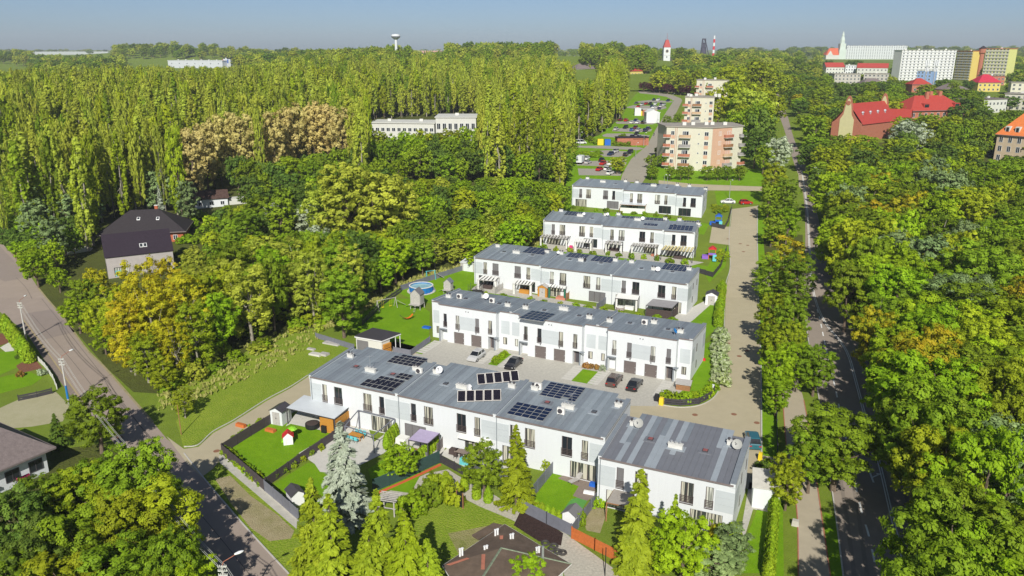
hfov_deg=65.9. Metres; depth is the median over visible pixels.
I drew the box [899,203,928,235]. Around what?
birch tree
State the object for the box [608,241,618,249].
window
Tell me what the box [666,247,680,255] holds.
window
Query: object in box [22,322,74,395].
sidewalk
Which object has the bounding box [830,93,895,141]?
school hall
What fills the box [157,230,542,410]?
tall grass
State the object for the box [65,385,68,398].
pole sleeve
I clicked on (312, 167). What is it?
broadleaf tree
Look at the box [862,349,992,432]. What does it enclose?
broadleaf tree
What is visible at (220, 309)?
broadleaf tree
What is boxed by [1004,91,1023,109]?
pale block
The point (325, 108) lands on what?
poplar tree
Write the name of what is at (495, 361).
bush
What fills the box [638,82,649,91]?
broadleaf tree
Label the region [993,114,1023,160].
orange roofed house
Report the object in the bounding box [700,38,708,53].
blast furnace
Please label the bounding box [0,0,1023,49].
sky
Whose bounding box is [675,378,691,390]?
garden shed
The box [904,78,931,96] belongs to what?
turret house
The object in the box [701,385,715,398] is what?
bush
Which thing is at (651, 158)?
broadleaf tree
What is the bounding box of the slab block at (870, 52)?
[845,45,906,58]
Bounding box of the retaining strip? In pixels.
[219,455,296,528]
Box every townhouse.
[308,347,430,432]
[394,362,523,455]
[431,288,529,350]
[474,243,556,293]
[492,379,630,483]
[509,299,612,365]
[539,250,623,303]
[543,208,608,248]
[572,176,628,209]
[596,310,706,381]
[597,413,750,530]
[601,211,668,254]
[610,258,699,313]
[622,181,679,214]
[662,217,701,257]
[674,183,707,217]
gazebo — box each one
[408,429,439,455]
[645,299,678,318]
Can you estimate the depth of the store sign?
1121.48 m
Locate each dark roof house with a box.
[855,78,882,88]
[934,83,968,92]
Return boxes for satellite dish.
[436,366,442,372]
[634,418,642,427]
[732,439,741,449]
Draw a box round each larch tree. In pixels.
[286,477,340,575]
[303,493,358,575]
[348,525,389,575]
[356,489,409,574]
[383,511,424,575]
[414,538,443,575]
[493,424,538,513]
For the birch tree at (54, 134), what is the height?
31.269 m
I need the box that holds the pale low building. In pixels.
[371,118,435,140]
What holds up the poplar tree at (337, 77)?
on the forest floor at (94, 258)
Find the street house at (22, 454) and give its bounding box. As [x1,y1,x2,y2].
[0,422,55,492]
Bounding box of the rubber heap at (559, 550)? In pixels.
[541,540,566,555]
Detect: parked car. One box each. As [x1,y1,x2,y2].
[466,347,485,361]
[504,356,522,369]
[595,166,602,170]
[605,373,622,387]
[606,170,613,174]
[626,378,642,391]
[720,198,735,203]
[739,199,752,204]
[744,431,761,449]
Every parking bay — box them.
[577,161,626,165]
[578,168,621,175]
[579,146,642,149]
[591,150,631,156]
[602,133,649,136]
[612,128,651,131]
[616,121,654,123]
[627,105,665,109]
[637,100,671,102]
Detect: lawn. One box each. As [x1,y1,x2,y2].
[0,351,21,374]
[0,371,42,392]
[232,423,328,476]
[274,463,329,502]
[349,299,429,349]
[368,454,422,492]
[395,271,476,303]
[489,354,510,365]
[534,473,577,518]
[537,243,706,268]
[555,187,571,210]
[566,168,576,185]
[567,92,672,179]
[572,369,599,383]
[577,211,708,234]
[645,166,765,185]
[668,371,716,403]
[691,305,716,338]
[693,342,711,380]
[706,246,728,281]
[715,191,761,204]
[739,509,766,572]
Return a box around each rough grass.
[208,462,301,571]
[398,495,522,559]
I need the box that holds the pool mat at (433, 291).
[407,288,434,294]
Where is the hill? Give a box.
[0,51,1021,90]
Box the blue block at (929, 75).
[917,70,936,84]
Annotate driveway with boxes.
[413,353,658,405]
[419,339,681,402]
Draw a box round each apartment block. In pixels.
[657,122,746,171]
[682,93,720,121]
[694,77,729,110]
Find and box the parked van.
[576,139,586,143]
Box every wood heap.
[308,351,320,356]
[319,352,329,356]
[322,340,339,345]
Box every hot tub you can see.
[305,420,319,429]
[616,305,624,310]
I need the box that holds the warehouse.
[34,51,107,54]
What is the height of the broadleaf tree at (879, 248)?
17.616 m
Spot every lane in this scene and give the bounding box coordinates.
[167,342,416,476]
[380,469,618,575]
[630,206,760,453]
[709,227,730,244]
[746,453,783,489]
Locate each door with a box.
[272,412,279,425]
[357,340,367,349]
[443,330,447,339]
[454,332,463,343]
[463,264,472,271]
[472,335,480,346]
[491,337,493,347]
[523,343,527,353]
[535,345,545,358]
[539,288,544,296]
[554,349,564,361]
[574,351,578,362]
[610,357,615,368]
[624,360,635,373]
[644,364,656,377]
[666,366,672,378]
[707,296,714,304]
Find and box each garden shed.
[268,401,291,425]
[284,483,304,506]
[459,258,473,271]
[538,283,549,297]
[561,503,582,523]
[634,107,640,115]
[644,108,659,122]
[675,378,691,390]
[705,289,718,304]
[751,467,781,509]
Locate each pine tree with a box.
[15,198,51,238]
[30,187,47,218]
[30,216,68,266]
[48,193,80,229]
[65,179,84,198]
[78,193,104,217]
[144,171,167,207]
[162,174,188,205]
[172,180,200,218]
[691,539,746,575]
[713,520,756,571]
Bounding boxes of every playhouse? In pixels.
[282,429,293,444]
[406,287,424,311]
[439,277,453,291]
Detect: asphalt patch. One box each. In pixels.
[0,247,22,280]
[25,309,74,339]
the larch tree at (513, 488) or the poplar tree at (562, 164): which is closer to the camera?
the larch tree at (513, 488)
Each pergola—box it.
[286,395,348,428]
[344,410,394,452]
[477,275,498,288]
[513,280,533,295]
[540,234,570,248]
[548,284,566,299]
[574,239,592,250]
[604,240,622,253]
[605,489,634,523]
[615,293,639,311]
[619,202,646,213]
[630,243,658,256]
[660,245,695,259]
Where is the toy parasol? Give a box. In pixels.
[287,426,296,430]
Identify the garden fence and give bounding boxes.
[17,387,52,400]
[36,355,56,388]
[221,415,270,447]
[221,444,263,490]
[263,479,298,520]
[264,417,349,484]
[315,332,353,347]
[362,286,400,324]
[372,450,439,489]
[393,336,429,354]
[400,266,461,289]
[436,437,442,450]
[440,454,471,478]
[494,282,502,293]
[522,499,571,535]
[531,462,552,495]
[571,526,617,558]
[572,492,596,528]
[596,297,605,308]
[664,380,718,405]
[699,246,726,276]
[711,207,731,228]
[776,412,778,452]
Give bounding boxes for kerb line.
[23,320,87,407]
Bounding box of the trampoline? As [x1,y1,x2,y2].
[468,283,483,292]
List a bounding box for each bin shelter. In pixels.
[615,136,648,145]
[641,108,656,115]
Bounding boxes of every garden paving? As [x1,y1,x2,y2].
[472,284,628,313]
[543,243,702,265]
[675,301,708,321]
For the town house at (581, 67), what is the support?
on the ground at (164, 420)
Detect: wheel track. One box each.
[825,387,856,575]
[834,384,868,575]
[858,384,907,549]
[873,394,913,526]
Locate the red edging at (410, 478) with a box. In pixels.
[379,464,440,493]
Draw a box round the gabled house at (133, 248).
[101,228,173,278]
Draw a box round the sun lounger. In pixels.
[568,472,582,484]
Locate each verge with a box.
[757,206,783,575]
[824,512,841,575]
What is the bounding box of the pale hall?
[435,113,477,136]
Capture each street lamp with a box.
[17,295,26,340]
[58,349,73,403]
[217,550,243,575]
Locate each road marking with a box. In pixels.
[800,165,901,556]
[801,165,898,535]
[817,309,874,561]
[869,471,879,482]
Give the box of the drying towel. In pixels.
[459,456,469,465]
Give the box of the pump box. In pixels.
[791,518,798,526]
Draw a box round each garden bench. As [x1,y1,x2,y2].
[482,284,492,288]
[519,289,529,293]
[609,247,618,251]
[674,255,685,259]
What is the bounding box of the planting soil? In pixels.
[514,513,562,544]
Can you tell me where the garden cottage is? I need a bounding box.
[192,189,244,208]
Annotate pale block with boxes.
[951,96,1008,112]
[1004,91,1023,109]
[1007,82,1023,92]
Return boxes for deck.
[559,476,595,500]
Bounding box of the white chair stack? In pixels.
[395,434,410,444]
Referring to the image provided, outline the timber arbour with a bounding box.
[378,491,401,516]
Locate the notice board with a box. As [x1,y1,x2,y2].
[456,490,463,508]
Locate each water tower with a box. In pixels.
[391,34,399,49]
[976,46,986,77]
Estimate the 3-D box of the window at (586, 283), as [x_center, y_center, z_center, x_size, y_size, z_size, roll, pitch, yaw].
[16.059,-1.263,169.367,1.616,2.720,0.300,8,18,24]
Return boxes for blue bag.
[589,481,596,487]
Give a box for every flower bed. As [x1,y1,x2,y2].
[0,333,7,344]
[16,361,41,371]
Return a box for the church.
[822,32,845,58]
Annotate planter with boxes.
[235,422,246,427]
[265,427,275,432]
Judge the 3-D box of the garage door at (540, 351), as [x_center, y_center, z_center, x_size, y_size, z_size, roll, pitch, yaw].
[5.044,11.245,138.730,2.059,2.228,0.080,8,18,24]
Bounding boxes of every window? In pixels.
[4,467,20,483]
[28,457,43,473]
[114,266,129,276]
[322,384,327,402]
[334,387,342,405]
[363,393,371,412]
[372,415,391,432]
[379,396,384,414]
[405,423,425,436]
[410,403,416,421]
[424,406,432,425]
[443,314,446,326]
[455,316,459,329]
[456,413,465,433]
[465,440,487,455]
[474,417,479,436]
[475,319,478,332]
[479,275,493,285]
[483,262,486,273]
[489,321,491,334]
[492,263,498,275]
[503,445,525,462]
[509,425,515,443]
[514,266,520,278]
[520,281,534,291]
[524,326,527,340]
[524,428,534,448]
[526,267,529,279]
[537,328,541,342]
[547,236,559,244]
[549,272,553,283]
[551,224,554,233]
[551,286,560,296]
[558,332,562,346]
[559,225,564,234]
[559,273,565,285]
[561,436,571,457]
[570,461,595,481]
[573,334,576,348]
[575,199,586,206]
[579,226,584,236]
[581,440,587,460]
[583,276,589,288]
[584,238,596,247]
[586,189,590,197]
[588,351,592,358]
[589,227,592,236]
[589,291,604,301]
[596,277,599,289]
[601,353,604,360]
[603,190,607,198]
[606,489,625,510]
[607,201,618,208]
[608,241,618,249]
[610,230,613,239]
[612,340,616,354]
[615,467,623,489]
[616,294,632,305]
[618,230,624,240]
[621,280,625,292]
[626,205,637,207]
[626,343,631,357]
[632,282,638,294]
[635,471,647,486]
[637,194,641,202]
[639,232,644,241]
[643,244,657,253]
[650,232,653,242]
[650,346,655,361]
[655,195,659,203]
[657,285,664,297]
[659,206,670,213]
[663,302,680,312]
[665,349,670,363]
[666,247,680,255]
[671,235,675,244]
[671,287,676,299]
[678,208,690,215]
[679,481,693,505]
[680,235,686,245]
[681,367,685,374]
[690,198,695,207]
[690,508,722,530]
[704,486,713,509]
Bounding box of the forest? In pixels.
[3,41,1023,92]
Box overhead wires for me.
[18,304,232,575]
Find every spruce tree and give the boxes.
[48,413,71,451]
[157,186,164,210]
[312,421,373,534]
[611,468,665,575]
[661,494,686,569]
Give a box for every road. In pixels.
[0,244,287,575]
[621,91,681,182]
[659,180,761,190]
[776,94,917,575]
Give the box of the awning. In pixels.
[457,433,490,442]
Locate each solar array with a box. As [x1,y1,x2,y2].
[360,379,398,391]
[375,376,404,385]
[387,354,427,366]
[394,373,413,380]
[457,389,500,401]
[477,370,518,385]
[506,402,552,421]
[519,310,554,321]
[522,247,550,254]
[539,382,585,401]
[564,211,583,215]
[566,253,588,257]
[590,255,613,262]
[621,216,640,218]
[643,223,657,225]
[645,217,664,221]
[661,263,688,271]
[668,225,693,230]
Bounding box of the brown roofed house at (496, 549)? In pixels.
[442,523,571,575]
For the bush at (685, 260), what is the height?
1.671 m
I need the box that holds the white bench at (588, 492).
[583,490,594,495]
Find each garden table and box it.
[348,431,363,440]
[454,448,469,454]
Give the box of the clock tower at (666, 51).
[662,33,670,60]
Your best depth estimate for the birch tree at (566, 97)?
311.75 m
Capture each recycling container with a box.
[597,139,602,144]
[604,139,610,144]
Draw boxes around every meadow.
[155,327,317,409]
[176,338,356,448]
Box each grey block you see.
[828,72,860,83]
[863,72,889,80]
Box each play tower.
[702,246,716,260]
[710,213,721,224]
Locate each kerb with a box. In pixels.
[184,375,307,446]
[184,453,288,573]
[663,210,731,407]
[757,209,761,451]
[783,408,798,575]
[803,400,830,575]
[804,307,843,575]
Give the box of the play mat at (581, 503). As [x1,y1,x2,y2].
[565,498,586,508]
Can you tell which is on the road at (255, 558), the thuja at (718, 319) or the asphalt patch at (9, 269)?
the asphalt patch at (9, 269)
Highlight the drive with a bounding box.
[55,246,92,255]
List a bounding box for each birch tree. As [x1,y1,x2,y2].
[0,83,6,97]
[0,99,8,125]
[0,135,26,204]
[0,171,8,229]
[3,127,9,150]
[6,89,18,119]
[8,103,20,121]
[12,71,26,89]
[26,81,35,97]
[29,96,39,127]
[33,135,53,185]
[34,81,43,94]
[34,116,47,165]
[39,122,63,208]
[50,74,58,85]
[52,85,63,104]
[58,113,65,129]
[76,87,87,108]
[80,96,97,131]
[82,81,95,107]
[92,106,102,124]
[95,131,117,217]
[97,283,131,339]
[98,78,109,94]
[98,121,111,161]
[101,291,149,371]
[108,308,152,374]
[109,93,123,125]
[111,259,152,324]
[112,87,119,107]
[113,84,122,97]
[113,100,126,122]
[114,122,129,202]
[115,116,132,193]
[122,99,128,124]
[123,274,176,358]
[123,329,163,382]
[129,291,174,359]
[131,86,138,112]
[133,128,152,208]
[139,88,146,100]
[140,74,152,87]
[140,254,188,317]
[141,96,152,113]
[142,122,164,195]
[146,356,179,390]
[151,122,167,209]
[152,313,193,369]
[158,69,165,80]
[160,272,211,358]
[170,264,212,287]
[170,386,194,417]
[173,298,215,365]
[176,99,185,124]
[177,250,209,274]
[179,263,212,275]
[199,113,207,138]
[216,86,227,116]
[218,260,275,342]
[236,93,250,116]
[239,84,251,105]
[239,107,254,152]
[240,62,249,75]
[242,238,265,263]
[246,235,278,264]
[248,74,256,99]
[248,93,264,155]
[249,66,258,84]
[250,66,257,89]
[260,90,270,111]
[267,62,275,79]
[272,86,285,108]
[273,235,307,270]
[275,66,281,75]
[280,76,288,88]
[280,100,290,152]
[283,90,293,107]
[283,269,305,309]
[293,246,328,319]
[294,69,306,103]
[305,262,335,301]
[308,84,322,120]
[313,90,326,152]
[324,85,331,100]
[326,64,331,81]
[330,81,337,149]
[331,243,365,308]
[332,88,346,148]
[336,94,346,149]
[338,63,345,80]
[358,88,369,103]
[358,101,370,165]
[359,73,372,107]
[366,63,372,71]
[370,81,377,118]
[423,234,446,267]
[431,69,438,86]
[437,59,443,83]
[449,64,456,102]
[456,60,461,103]
[459,67,467,106]
[476,81,483,111]
[488,68,494,81]
[491,76,496,87]
[492,83,500,105]
[522,85,530,117]
[529,83,536,103]
[531,73,537,90]
[534,85,541,99]
[539,81,551,108]
[540,97,553,142]
[544,72,551,87]
[547,71,555,87]
[548,82,555,102]
[552,98,568,154]
[558,81,569,102]
[559,99,569,120]
[560,108,575,162]
[561,70,565,91]
[562,90,570,111]
[568,85,574,111]
[570,83,576,127]
[589,102,597,132]
[595,70,603,122]
[600,73,604,102]
[609,80,615,117]
[750,250,788,297]
[764,233,807,293]
[774,250,818,305]
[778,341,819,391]
[825,203,862,221]
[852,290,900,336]
[877,263,906,287]
[878,181,915,205]
[887,174,916,190]
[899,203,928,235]
[919,184,957,211]
[921,211,966,240]
[938,279,1012,330]
[965,167,1001,186]
[970,218,994,225]
[985,277,1023,325]
[989,181,1013,200]
[989,321,1023,350]
[995,207,1023,225]
[1001,157,1023,187]
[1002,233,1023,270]
[1009,196,1023,217]
[1014,185,1023,201]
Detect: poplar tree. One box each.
[0,118,7,148]
[0,119,6,162]
[1,95,7,111]
[4,103,15,137]
[6,76,12,87]
[7,140,33,231]
[8,128,22,170]
[9,88,21,107]
[14,131,43,214]
[19,71,30,92]
[24,89,31,111]
[27,121,36,162]
[29,131,41,167]
[34,114,41,134]
[37,91,55,123]
[39,118,46,126]
[40,134,60,237]
[42,84,58,112]
[44,123,72,216]
[55,91,65,112]
[55,97,63,121]
[56,127,66,188]
[58,83,63,96]
[61,97,70,121]
[66,111,79,177]
[67,136,100,245]
[70,137,93,250]
[71,97,81,124]
[78,112,101,215]
[79,79,93,102]
[82,109,92,132]
[83,121,108,222]
[98,84,103,97]
[99,98,114,135]
[104,137,118,210]
[108,131,129,215]
[112,111,121,132]
[114,107,123,149]
[120,125,142,209]
[123,86,132,114]
[132,113,152,203]
[135,103,150,118]
[136,105,142,119]
[143,83,155,111]
[150,100,158,120]
[153,88,162,113]
[155,78,160,90]
[158,118,167,192]
[159,85,167,104]
[162,105,174,151]
[165,128,179,214]
[166,83,177,111]
[169,72,178,102]
[173,104,183,140]
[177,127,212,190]
[179,70,185,83]
[179,91,192,128]
[182,117,190,145]
[185,94,199,131]
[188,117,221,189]
[190,94,203,117]
[196,87,203,112]
[199,71,206,85]
[203,87,216,114]
[203,113,232,181]
[212,78,218,98]
[212,93,218,108]
[219,111,247,155]
[221,100,225,117]
[223,112,255,159]
[227,88,233,112]
[231,101,240,153]
[234,89,238,102]
[237,79,242,96]
[247,77,253,102]
[256,67,263,82]
[258,95,269,162]
[260,111,287,162]
[267,77,272,100]
[268,87,276,112]
[272,107,299,158]
[273,75,282,105]
[281,102,309,158]
[285,69,293,88]
[285,81,289,103]
[286,91,297,157]
[289,74,297,98]
[294,72,305,100]
[298,93,304,155]
[301,100,327,154]
[306,67,310,101]
[307,72,315,96]
[310,99,321,155]
[312,100,336,154]
[318,73,326,88]
[323,90,331,153]
[325,105,352,152]
[332,68,335,81]
[335,74,340,89]
[338,85,343,111]
[342,94,353,144]
[348,80,354,97]
[351,102,362,165]
[353,113,368,168]
[354,71,358,81]
[361,65,372,99]
[393,70,403,115]
[475,101,489,169]
[482,101,492,176]
[483,74,487,91]
[483,84,495,110]
[486,110,502,176]
[489,111,506,178]
[493,90,505,146]
[499,65,505,79]
[501,102,511,147]
[504,70,509,96]
[505,90,511,116]
[509,81,518,107]
[509,107,521,175]
[512,98,517,146]
[512,100,526,177]
[515,88,526,140]
[522,104,534,178]
[525,68,529,86]
[526,86,531,108]
[526,95,541,135]
[531,87,536,101]
[533,115,539,141]
[540,96,544,113]
[540,108,550,147]
[545,88,549,110]
[548,115,561,181]
[553,114,566,185]
[570,110,577,149]
[574,97,579,128]
[575,86,585,138]
[581,91,593,136]
[582,83,590,136]
[586,83,597,134]
[603,78,612,124]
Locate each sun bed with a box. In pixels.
[556,295,564,299]
[624,305,634,309]
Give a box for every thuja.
[0,313,9,332]
[2,317,13,335]
[5,320,16,340]
[7,324,17,342]
[9,327,21,347]
[13,331,22,350]
[14,335,27,353]
[18,339,31,358]
[20,342,36,363]
[382,432,389,448]
[387,430,391,445]
[388,428,394,443]
[392,424,397,436]
[394,422,399,437]
[412,450,420,462]
[417,448,423,458]
[420,445,425,456]
[424,444,429,454]
[428,442,432,453]
[431,439,435,451]
[460,474,468,491]
[471,483,481,500]
[483,486,493,503]
[538,502,544,509]
[544,505,550,512]
[550,507,556,515]
[555,510,561,518]
[712,315,722,327]
[761,558,775,575]
[762,547,776,565]
[762,555,775,571]
[763,536,777,554]
[763,540,777,555]
[763,551,776,563]
[764,522,778,539]
[764,529,777,543]
[764,543,776,558]
[765,525,777,536]
[765,533,777,545]
[766,504,779,520]
[766,515,778,531]
[766,519,778,535]
[767,493,780,508]
[767,500,780,518]
[767,508,778,523]
[767,511,778,528]
[768,497,779,509]
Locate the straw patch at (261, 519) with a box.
[215,476,293,540]
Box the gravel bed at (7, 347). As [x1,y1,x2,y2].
[0,343,14,351]
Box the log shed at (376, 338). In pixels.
[354,328,400,350]
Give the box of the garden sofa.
[449,447,458,454]
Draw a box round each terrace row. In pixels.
[822,63,844,72]
[844,64,856,72]
[857,63,888,73]
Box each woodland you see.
[0,49,628,156]
[6,134,1011,287]
[272,79,1023,240]
[874,154,950,191]
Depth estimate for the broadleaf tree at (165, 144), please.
237.76 m
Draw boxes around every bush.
[15,370,24,376]
[36,369,47,375]
[143,365,166,380]
[155,372,185,385]
[157,380,180,393]
[173,247,186,257]
[175,234,192,244]
[176,370,190,385]
[181,362,209,381]
[189,233,204,244]
[190,217,200,228]
[191,210,207,219]
[194,344,223,357]
[195,224,214,236]
[199,355,220,366]
[200,230,220,247]
[201,215,218,226]
[204,361,227,374]
[212,208,227,219]
[212,218,232,233]
[212,337,227,349]
[213,344,231,355]
[217,227,241,244]
[221,205,235,211]
[221,210,237,220]
[224,449,236,458]
[225,349,241,360]
[232,456,242,466]
[233,205,244,211]
[235,329,246,339]
[236,461,248,469]
[237,355,246,363]
[241,464,254,473]
[243,324,264,339]
[244,468,258,479]
[246,342,273,355]
[249,336,270,352]
[250,471,263,481]
[275,310,287,322]
[285,315,299,326]
[287,319,308,330]
[288,326,304,334]
[291,320,303,328]
[291,460,297,467]
[300,313,316,326]
[306,303,315,313]
[311,308,328,318]
[313,323,323,332]
[314,319,326,324]
[318,443,324,451]
[395,489,429,518]
[412,478,443,512]
[422,471,453,500]
[443,481,466,507]
[491,359,498,364]
[540,459,549,470]
[567,247,573,252]
[577,510,586,526]
[582,362,588,367]
[587,363,593,368]
[592,496,607,508]
[598,365,605,371]
[614,141,622,145]
[628,253,634,258]
[659,389,671,400]
[665,258,674,262]
[667,391,678,400]
[675,392,684,403]
[680,258,688,264]
[681,391,693,402]
[691,391,699,402]
[697,390,706,402]
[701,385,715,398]
[707,380,720,390]
[708,523,718,537]
[709,339,730,352]
[709,345,727,360]
[709,371,732,387]
[710,365,731,379]
[711,326,730,339]
[711,332,728,345]
[711,351,732,365]
[713,357,731,373]
[713,522,742,535]
[714,256,721,261]
[719,255,726,261]
[754,460,769,468]
[764,457,774,465]
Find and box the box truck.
[576,155,584,163]
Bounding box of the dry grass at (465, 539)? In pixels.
[448,526,488,553]
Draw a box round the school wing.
[895,91,967,120]
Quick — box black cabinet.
[321,425,326,433]
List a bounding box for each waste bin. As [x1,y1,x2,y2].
[654,393,658,401]
[659,396,663,405]
[758,451,762,460]
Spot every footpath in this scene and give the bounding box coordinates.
[775,341,829,575]
[798,173,809,192]
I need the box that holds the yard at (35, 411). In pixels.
[0,392,68,427]
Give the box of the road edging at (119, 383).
[38,288,153,421]
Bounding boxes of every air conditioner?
[415,367,422,373]
[535,382,541,390]
[557,406,564,415]
[642,319,647,324]
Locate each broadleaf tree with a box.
[0,173,35,210]
[0,481,53,558]
[0,511,74,575]
[0,548,55,575]
[12,469,81,530]
[17,549,121,575]
[28,503,119,575]
[44,267,71,292]
[44,457,110,539]
[55,383,129,453]
[56,298,91,333]
[59,113,77,182]
[63,278,101,307]
[71,443,139,533]
[74,528,168,575]
[78,295,107,339]
[79,487,171,575]
[80,128,101,220]
[81,267,111,295]
[88,323,115,354]
[98,166,123,214]
[102,436,185,508]
[116,557,196,575]
[118,470,205,553]
[128,522,206,575]
[130,163,152,199]
[140,112,153,162]
[142,544,216,575]
[149,131,165,200]
[164,122,178,164]
[164,123,186,212]
[170,274,205,323]
[173,254,206,273]
[186,272,223,341]
[198,291,242,354]
[201,242,222,261]
[205,241,249,271]
[207,258,244,309]
[212,236,241,249]
[212,264,242,314]
[221,287,254,339]
[228,241,249,265]
[229,209,263,244]
[231,157,261,191]
[232,208,266,233]
[234,174,264,202]
[234,267,261,323]
[240,192,273,225]
[241,235,266,253]
[245,186,277,207]
[250,247,294,277]
[253,252,288,330]
[256,243,279,261]
[261,197,298,238]
[262,202,293,234]
[266,262,311,318]
[270,156,309,187]
[270,233,299,258]
[271,171,300,192]
[275,238,301,258]
[283,184,305,208]
[285,230,309,243]
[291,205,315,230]
[292,254,322,282]
[294,182,319,227]
[295,159,323,184]
[296,230,327,271]
[298,174,346,234]
[299,233,326,289]
[304,175,321,207]
[305,206,339,229]
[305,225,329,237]
[312,169,334,178]
[314,161,378,232]
[317,275,349,309]
[318,262,368,337]
[321,237,362,274]
[322,229,349,241]
[323,235,344,268]
[327,231,357,249]
[328,161,344,178]
[334,196,369,226]
[340,229,384,289]
[344,108,360,156]
[347,170,404,237]
[349,145,377,162]
[351,162,371,178]
[352,253,380,299]
[356,230,376,267]
[365,236,386,282]
[368,130,387,142]
[368,256,394,293]
[370,231,393,241]
[371,173,420,231]
[372,168,391,178]
[378,238,414,285]
[378,441,420,475]
[382,242,417,278]
[389,130,412,142]
[390,239,411,264]
[392,221,417,236]
[400,136,426,178]
[401,143,433,177]
[401,220,423,235]
[409,238,435,275]
[413,129,432,142]
[420,138,445,179]
[428,149,453,176]
[436,128,459,142]
[439,134,460,154]
[458,126,476,144]
[458,437,505,496]
[463,233,489,263]
[493,220,527,245]
[505,220,532,245]
[508,550,546,575]
[510,212,538,242]
[535,109,551,178]
[608,156,626,173]
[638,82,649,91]
[644,154,657,165]
[646,165,658,179]
[648,82,658,92]
[649,507,722,575]
[657,154,667,167]
[661,83,672,93]
[662,115,671,122]
[665,165,676,180]
[673,113,681,122]
[675,166,684,180]
[679,85,691,94]
[684,165,693,179]
[698,166,715,180]
[706,87,730,121]
[713,166,722,180]
[716,63,749,91]
[719,79,758,116]
[722,165,734,180]
[723,109,748,137]
[727,87,778,114]
[732,165,747,180]
[741,128,770,167]
[743,109,777,147]
[745,59,780,90]
[753,291,794,335]
[754,145,775,172]
[755,324,783,362]
[757,183,783,216]
[758,342,797,401]
[760,162,788,192]
[760,320,808,364]
[761,213,785,246]
[761,372,793,417]
[762,136,793,172]
[763,91,788,120]
[767,452,806,510]
[771,176,801,212]
[773,295,811,340]
[776,205,800,243]
[783,425,838,493]
[787,399,893,492]
[790,93,802,105]
[795,344,839,396]
[799,115,829,142]
[807,171,852,213]
[813,213,850,273]
[815,171,850,202]
[817,231,849,275]
[822,189,861,222]
[822,258,876,331]
[824,217,871,277]
[825,183,867,213]
[831,216,913,254]
[833,253,911,316]
[835,165,878,185]
[843,207,882,226]
[843,235,897,290]
[847,305,898,377]
[848,178,895,210]
[853,166,881,178]
[857,198,896,217]
[858,320,922,376]
[859,347,937,433]
[861,193,908,212]
[862,171,901,191]
[862,174,898,196]
[862,262,939,313]
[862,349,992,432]
[867,206,900,220]
[868,380,970,502]
[870,235,921,271]
[872,323,962,394]
[873,479,1023,575]
[875,228,914,264]
[880,371,992,482]
[880,536,997,575]
[882,253,926,273]
[884,163,913,183]
[886,208,927,241]
[886,330,969,381]
[888,120,934,149]
[888,160,920,174]
[888,424,991,528]
[889,190,931,221]
[889,288,950,312]
[892,307,930,333]
[894,290,949,325]
[896,299,969,341]
[900,166,926,183]
[900,465,1017,565]
[903,256,962,301]
[906,271,974,311]
[907,234,956,268]
[908,177,938,196]
[910,162,943,199]
[915,193,965,236]
[915,422,1023,522]
[917,258,971,290]
[923,513,1023,575]
[926,320,981,355]
[927,168,977,197]
[931,229,984,259]
[932,341,1023,422]
[934,243,976,275]
[937,236,1023,298]
[939,304,1023,353]
[941,185,1000,223]
[941,299,1007,338]
[945,218,986,241]
[947,161,982,175]
[949,273,1001,309]
[953,164,993,187]
[960,354,1023,472]
[963,523,1023,574]
[968,179,1001,197]
[968,223,1023,254]
[969,419,1023,512]
[970,334,1023,366]
[971,218,1023,255]
[972,187,1003,215]
[972,412,1023,497]
[972,502,1023,562]
[973,251,1023,291]
[975,168,1020,188]
[979,201,1023,225]
[981,180,1019,208]
[984,293,1023,345]
[986,356,1023,428]
[989,160,1018,170]
[990,339,1023,355]
[996,553,1023,575]
[998,275,1023,325]
[999,165,1023,184]
[1005,293,1023,330]
[1015,176,1023,192]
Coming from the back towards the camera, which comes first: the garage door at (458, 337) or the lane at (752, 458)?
the garage door at (458, 337)
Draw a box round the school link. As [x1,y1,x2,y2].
[890,109,912,122]
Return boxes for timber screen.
[319,417,333,432]
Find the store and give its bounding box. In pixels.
[168,59,231,67]
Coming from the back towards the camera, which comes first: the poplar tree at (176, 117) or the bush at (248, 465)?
the poplar tree at (176, 117)
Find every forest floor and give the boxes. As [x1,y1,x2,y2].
[0,103,618,393]
[0,443,176,573]
[763,235,806,382]
[824,142,1018,503]
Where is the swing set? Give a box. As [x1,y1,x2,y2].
[376,297,405,308]
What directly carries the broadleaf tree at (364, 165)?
on the forest floor at (94, 258)
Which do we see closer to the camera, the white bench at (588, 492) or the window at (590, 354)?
the white bench at (588, 492)
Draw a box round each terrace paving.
[286,412,372,463]
[315,435,394,471]
[404,441,444,458]
[441,448,508,477]
[739,484,767,553]
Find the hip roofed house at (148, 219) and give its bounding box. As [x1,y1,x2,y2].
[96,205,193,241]
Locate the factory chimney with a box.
[712,36,714,55]
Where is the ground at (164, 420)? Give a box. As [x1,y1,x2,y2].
[0,50,1014,575]
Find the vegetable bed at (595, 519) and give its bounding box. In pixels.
[585,507,607,532]
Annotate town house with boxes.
[572,64,595,69]
[629,65,643,73]
[969,74,1001,91]
[978,74,1004,84]
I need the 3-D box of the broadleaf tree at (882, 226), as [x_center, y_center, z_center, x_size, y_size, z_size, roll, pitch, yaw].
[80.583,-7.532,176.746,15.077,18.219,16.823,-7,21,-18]
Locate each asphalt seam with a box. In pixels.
[33,316,99,395]
[42,299,152,442]
[187,499,250,575]
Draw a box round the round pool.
[409,282,435,293]
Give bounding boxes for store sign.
[223,58,230,66]

